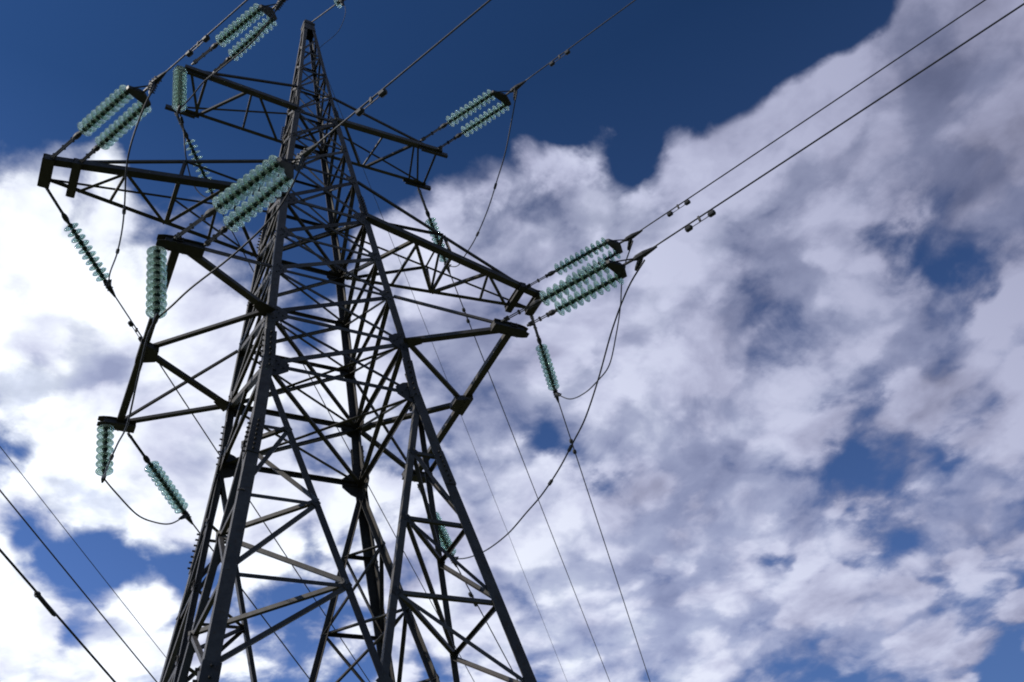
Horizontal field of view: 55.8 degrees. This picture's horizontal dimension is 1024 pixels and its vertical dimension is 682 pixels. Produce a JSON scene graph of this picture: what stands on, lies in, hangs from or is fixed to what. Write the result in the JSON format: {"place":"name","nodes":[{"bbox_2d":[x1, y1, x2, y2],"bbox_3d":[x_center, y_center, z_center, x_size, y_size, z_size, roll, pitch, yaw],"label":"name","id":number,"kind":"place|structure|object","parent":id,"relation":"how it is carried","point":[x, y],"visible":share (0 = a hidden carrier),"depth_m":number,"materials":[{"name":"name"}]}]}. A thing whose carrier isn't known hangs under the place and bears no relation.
{"place":"outdoors","nodes":[
{"label":"outdoors","id":0,"kind":"place"},
{"bbox_2d":[0,549,115,681],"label":"conductor wire","id":1,"kind":"object","parent":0,"point":[43,601],"visible":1,"depth_m":10.57,"materials":[{"name":"metal"}]},
{"bbox_2d":[0,490,156,681],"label":"conductor wire","id":2,"kind":"object","parent":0,"point":[29,526],"visible":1,"depth_m":14.39,"materials":[{"name":"metal"}]},
{"bbox_2d":[0,446,165,656],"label":"conductor wire","id":3,"kind":"object","parent":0,"point":[79,547],"visible":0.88,"depth_m":19.36,"materials":[{"name":"metal"}]},
{"bbox_2d":[0,0,1023,681],"label":"sky","id":4,"kind":"structure","parent":0,"point":[799,446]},
{"bbox_3d":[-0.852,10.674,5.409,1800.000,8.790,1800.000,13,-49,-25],"label":"ground","id":5,"kind":"structure","parent":0,"visible":0},
{"bbox_2d":[37,19,541,681],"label":"transmission tower","id":6,"kind":"structure","parent":5,"relation":"on","point":[243,469],"depth_m":14.72,"materials":[{"name":"metal"}]},
{"bbox_2d":[45,188,115,297],"bbox_3d":[-7.260,-1.640,16.279,0.282,0.538,2.283,-17,-43,5],"label":"insulator string","id":7,"kind":"object","parent":6,"relation":"attached to","point":[92,260],"visible":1,"depth_m":16.35,"materials":[{"name":"green glass"}]},
{"bbox_2d":[116,297,369,681],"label":"conductor wire","id":8,"kind":"object","parent":7,"relation":"attached to","point":[131,324],"visible":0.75,"depth_m":18.98,"materials":[{"name":"metal"}]},
{"bbox_2d":[95,423,113,482],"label":"jumper insulator string","id":9,"kind":"object","parent":6,"relation":"hanging from","point":[105,442],"visible":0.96,"depth_m":14.69,"materials":[{"name":"green glass"}]},
{"bbox_2d":[103,323,153,478],"bbox_3d":[-5.208,0.981,13.041,0.083,0.606,3.788,13,-49,-24],"label":"jumper wire","id":10,"kind":"object","parent":9,"relation":"hanging from","point":[111,457],"visible":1,"depth_m":12.47,"materials":[{"name":"metal"}]},
{"bbox_2d":[104,479,180,524],"bbox_3d":[-5.818,2.546,15.458,0.025,0.861,2.345,-17,-43,5],"label":"jumper wire","id":11,"kind":"object","parent":9,"relation":"hanging from","point":[124,502],"visible":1,"depth_m":14.93,"materials":[{"name":"metal"}]},
{"bbox_2d":[50,71,165,164],"bbox_3d":[-6.141,-3.308,14.775,2.709,0.610,0.608,-34,-47,22],"label":"double insulator string","id":12,"kind":"object","parent":6,"relation":"attached to","point":[107,109],"visible":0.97,"depth_m":14.74,"materials":[{"name":"green glass"}]},
{"bbox_2d":[108,85,155,279],"bbox_3d":[-6.119,-2.019,15.172,0.186,1.046,4.224,12,-48,-24],"label":"jumper wire","id":13,"kind":"object","parent":12,"relation":"hanging from","point":[123,213],"visible":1,"depth_m":14.22,"materials":[{"name":"metal"}]},
{"bbox_2d":[165,0,247,72],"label":"conductor wire","id":14,"kind":"object","parent":12,"relation":"attached to","point":[205,39],"visible":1,"depth_m":13.76,"materials":[{"name":"metal"}]},
{"bbox_2d":[145,245,166,325],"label":"jumper insulator string","id":15,"kind":"object","parent":6,"relation":"hanging from","point":[156,287],"visible":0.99,"depth_m":12.25,"materials":[{"name":"green glass"}]},
{"bbox_2d":[127,433,192,524],"bbox_3d":[-5.802,2.360,16.014,0.256,0.564,2.228,-16,-43,4],"label":"insulator string","id":16,"kind":"object","parent":6,"relation":"attached to","point":[166,486],"visible":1,"depth_m":16.08,"materials":[{"name":"green glass"}]},
{"bbox_2d":[193,523,308,678],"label":"conductor wire","id":17,"kind":"object","parent":16,"relation":"attached to","point":[262,615],"visible":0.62,"depth_m":18.71,"materials":[{"name":"metal"}]},
{"bbox_2d":[172,66,186,114],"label":"jumper insulator string","id":18,"kind":"object","parent":6,"relation":"hanging from","point":[179,93],"visible":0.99,"depth_m":17.76,"materials":[{"name":"green glass"}]},
{"bbox_2d":[179,112,212,198],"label":"jumper wire","id":19,"kind":"object","parent":18,"relation":"hanging from","point":[181,120],"visible":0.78,"depth_m":17.57,"materials":[{"name":"metal"}]},
{"bbox_2d":[174,113,215,199],"bbox_3d":[-6.298,-3.568,19.389,0.255,0.874,2.016,-16,-43,4],"label":"insulator string","id":20,"kind":"object","parent":6,"relation":"attached to","point":[191,147],"visible":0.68,"depth_m":19.30,"materials":[{"name":"green glass"}]},
{"bbox_2d":[222,214,473,680],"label":"conductor wire","id":21,"kind":"object","parent":20,"relation":"attached to","point":[350,452],"visible":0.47,"depth_m":25.45,"materials":[{"name":"metal"}]},
{"bbox_2d":[191,0,287,73],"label":"double insulator string","id":22,"kind":"object","parent":6,"relation":"attached to","point":[244,21],"visible":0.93,"depth_m":17.79,"materials":[{"name":"green glass"}]},
{"bbox_2d":[181,9,276,107],"bbox_3d":[-5.050,-5.141,17.389,2.510,1.102,0.024,-30,-46,18],"label":"jumper wire","id":23,"kind":"object","parent":22,"relation":"hanging from","point":[230,60],"visible":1,"depth_m":17.26,"materials":[{"name":"metal"}]},
{"bbox_2d":[172,143,318,246],"bbox_3d":[-3.366,-1.786,12.320,2.582,0.585,0.608,-34,-47,22],"label":"double insulator string","id":24,"kind":"object","parent":6,"relation":"attached to","point":[252,181],"visible":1,"depth_m":12.28,"materials":[{"name":"green glass"}]},
{"bbox_2d":[159,158,305,317],"bbox_3d":[-3.451,-1.243,11.851,2.478,1.095,0.024,-31,-46,19],"label":"jumper wire","id":25,"kind":"object","parent":24,"relation":"hanging from","point":[234,253],"visible":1,"depth_m":11.64,"materials":[{"name":"metal"}]},
{"bbox_2d":[317,0,490,143],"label":"conductor wire","id":26,"kind":"object","parent":24,"relation":"attached to","point":[381,93],"visible":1,"depth_m":11.30,"materials":[{"name":"metal"}]},
{"bbox_2d":[312,0,345,21],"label":"insulator string","id":27,"kind":"object","parent":6,"relation":"attached to","point":[339,3],"visible":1,"depth_m":22.13,"materials":[{"name":"green glass"}]},
{"bbox_2d":[316,5,345,57],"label":"jumper wire","id":28,"kind":"object","parent":27,"relation":"attached to","point":[338,30],"visible":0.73,"depth_m":21.82,"materials":[{"name":"metal"}]},
{"bbox_2d":[417,187,450,274],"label":"insulator string","id":29,"kind":"object","parent":6,"relation":"attached to","point":[429,221],"visible":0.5,"depth_m":21.66,"materials":[{"name":"green glass"}]},
{"bbox_2d":[450,90,517,266],"bbox_3d":[-0.623,-2.995,20.396,0.056,1.085,4.794,8,-47,-20],"label":"jumper wire","id":30,"kind":"object","parent":29,"relation":"hanging from","point":[478,232],"visible":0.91,"depth_m":19.64,"materials":[{"name":"metal"}]},
{"bbox_2d":[450,274,609,681],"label":"conductor wire","id":31,"kind":"object","parent":29,"relation":"attached to","point":[467,319],"visible":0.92,"depth_m":27.24,"materials":[{"name":"metal"}]},
{"bbox_2d":[417,484,458,567],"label":"insulator string","id":32,"kind":"object","parent":6,"relation":"attached to","point":[445,541],"visible":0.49,"depth_m":18.24,"materials":[{"name":"green glass"}]},
{"bbox_2d":[457,566,517,679],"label":"conductor wire","id":33,"kind":"object","parent":32,"relation":"attached to","point":[470,594],"visible":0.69,"depth_m":20.09,"materials":[{"name":"metal"}]},
{"bbox_2d":[313,43,566,679],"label":"earth wire","id":34,"kind":"object","parent":6,"relation":"attached to","point":[446,378],"visible":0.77,"depth_m":28.52,"materials":[{"name":"metal"}]},
{"bbox_2d":[419,81,525,150],"bbox_3d":[-0.755,-4.563,19.707,2.615,0.606,0.667,-34,-47,22],"label":"double insulator string","id":35,"kind":"object","parent":6,"relation":"attached to","point":[503,98],"visible":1,"depth_m":19.67,"materials":[{"name":"green glass"}]},
{"bbox_2d":[525,0,635,80],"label":"conductor wire","id":36,"kind":"object","parent":35,"relation":"attached to","point":[552,62],"visible":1,"depth_m":18.63,"materials":[{"name":"metal"}]},
{"bbox_2d":[530,316,560,402],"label":"insulator string","id":37,"kind":"object","parent":6,"relation":"attached to","point":[547,367],"visible":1,"depth_m":19.98,"materials":[{"name":"green glass"}]},
{"bbox_2d":[558,403,649,680],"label":"conductor wire","id":38,"kind":"object","parent":37,"relation":"attached to","point":[574,450],"visible":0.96,"depth_m":23.50,"materials":[{"name":"metal"}]},
{"bbox_2d":[501,246,656,326],"bbox_3d":[1.005,-0.761,14.264,2.646,0.464,0.624,-34,-47,22],"label":"double insulator string","id":39,"kind":"object","parent":6,"relation":"attached to","point":[617,267],"visible":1,"depth_m":14.21,"materials":[{"name":"green glass"}]},
{"bbox_2d":[457,260,644,558],"bbox_3d":[0.456,1.939,15.798,0.056,1.204,7.917,10,-47,-22],"label":"jumper wire","id":40,"kind":"object","parent":39,"relation":"hanging from","point":[570,447],"visible":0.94,"depth_m":14.62,"materials":[{"name":"metal"}]},
{"bbox_2d":[653,3,1023,246],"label":"conductor wire","id":41,"kind":"object","parent":39,"relation":"attached to","point":[711,212],"visible":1,"depth_m":12.69,"materials":[{"name":"metal"}]},
{"bbox_2d":[526,230,642,289],"bbox_3d":[1.396,-1.458,18.338,2.551,0.468,0.712,-34,-47,22],"label":"double insulator string","id":42,"kind":"object","parent":6,"relation":"attached to","point":[615,246],"visible":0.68,"depth_m":18.18,"materials":[{"name":"green glass"}]},
{"bbox_2d":[560,240,632,399],"bbox_3d":[1.672,0.081,18.713,0.056,1.372,4.190,7,-46,-19],"label":"jumper wire","id":43,"kind":"object","parent":42,"relation":"hanging from","point":[614,340],"visible":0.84,"depth_m":18.05,"materials":[{"name":"metal"}]},
{"bbox_2d":[641,0,985,229],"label":"conductor wire","id":44,"kind":"object","parent":42,"relation":"attached to","point":[686,202],"visible":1,"depth_m":16.58,"materials":[{"name":"metal"}]}
]}

